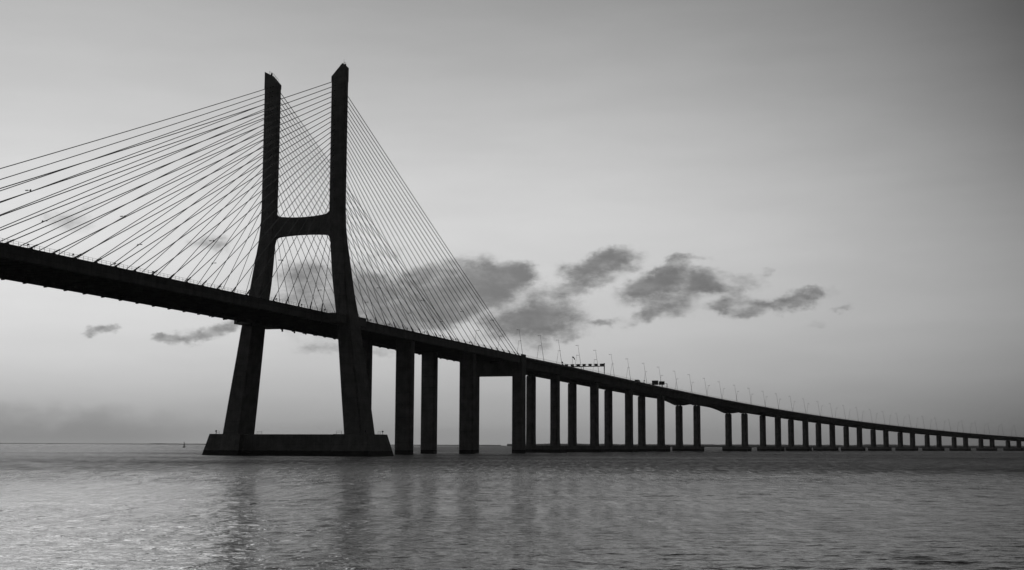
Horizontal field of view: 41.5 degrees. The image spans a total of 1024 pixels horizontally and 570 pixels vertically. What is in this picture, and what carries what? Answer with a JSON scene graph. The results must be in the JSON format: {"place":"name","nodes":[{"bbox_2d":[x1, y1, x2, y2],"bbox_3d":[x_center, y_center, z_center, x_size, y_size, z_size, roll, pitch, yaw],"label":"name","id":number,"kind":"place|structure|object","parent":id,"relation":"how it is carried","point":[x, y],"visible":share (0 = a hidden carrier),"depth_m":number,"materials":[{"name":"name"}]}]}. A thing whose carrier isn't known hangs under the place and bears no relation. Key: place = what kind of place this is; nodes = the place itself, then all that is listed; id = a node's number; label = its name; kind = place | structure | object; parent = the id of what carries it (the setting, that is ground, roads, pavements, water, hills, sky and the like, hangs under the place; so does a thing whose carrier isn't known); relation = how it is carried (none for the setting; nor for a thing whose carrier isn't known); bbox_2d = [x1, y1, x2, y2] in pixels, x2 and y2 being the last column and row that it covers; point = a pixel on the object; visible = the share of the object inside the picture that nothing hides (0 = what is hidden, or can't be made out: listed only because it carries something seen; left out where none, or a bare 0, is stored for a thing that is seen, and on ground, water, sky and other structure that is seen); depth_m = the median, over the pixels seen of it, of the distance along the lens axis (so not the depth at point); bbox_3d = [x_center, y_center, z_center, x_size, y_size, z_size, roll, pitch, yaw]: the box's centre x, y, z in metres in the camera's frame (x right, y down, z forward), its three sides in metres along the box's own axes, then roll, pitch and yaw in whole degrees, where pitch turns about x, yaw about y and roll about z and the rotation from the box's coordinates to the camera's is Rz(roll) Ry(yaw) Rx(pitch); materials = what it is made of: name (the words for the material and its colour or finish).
{"place":"outdoors","nodes":[
{"label":"outdoors","id":0,"kind":"place"},
{"bbox_2d":[0,443,500,445],"bbox_3d":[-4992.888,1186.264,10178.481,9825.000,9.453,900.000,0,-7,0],"label":"distant shore","id":1,"kind":"structure","parent":0,"point":[200,444],"depth_m":9731.53,"materials":[{"name":"grey"}]},
{"bbox_2d":[0,444,1023,569],"bbox_3d":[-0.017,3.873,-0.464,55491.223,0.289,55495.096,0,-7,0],"label":"water","id":2,"kind":"structure","parent":0,"point":[124,507],"depth_m":81.90,"materials":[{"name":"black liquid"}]},
{"bbox_2d":[0,62,525,455],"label":"stay cable bridge","id":3,"kind":"structure","parent":2,"relation":"in","point":[256,312],"depth_m":481.96,"materials":[{"name":"concrete"}]},
{"bbox_2d":[478,356,1023,452],"bbox_3d":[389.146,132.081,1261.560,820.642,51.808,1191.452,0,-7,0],"label":"approach viaduct","id":4,"kind":"object","parent":2,"relation":"in","point":[556,374],"visible":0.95,"depth_m":943.14,"materials":[{"name":"concrete"}]},
{"bbox_2d":[562,363,604,373],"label":"lane signal gantry","id":5,"kind":"object","parent":4,"relation":"on","point":[590,365],"visible":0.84,"depth_m":814.94,"materials":[{"name":"metal"}]},
{"bbox_2d":[652,380,666,386],"bbox_3d":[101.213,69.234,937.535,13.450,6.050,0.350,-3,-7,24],"label":"truck","id":6,"kind":"object","parent":4,"relation":"on","point":[654,382],"visible":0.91,"depth_m":937.59,"materials":[{"name":"paint"}]},
{"bbox_2d":[0,0,1023,445],"label":"sky","id":7,"kind":"structure","parent":0,"point":[820,202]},
{"bbox_2d":[507,443,1023,447],"bbox_3d":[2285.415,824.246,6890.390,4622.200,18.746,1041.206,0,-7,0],"label":"shore","id":8,"kind":"structure","parent":0,"point":[839,446],"depth_m":6488.26,"materials":[{"name":"grey"}]}
]}

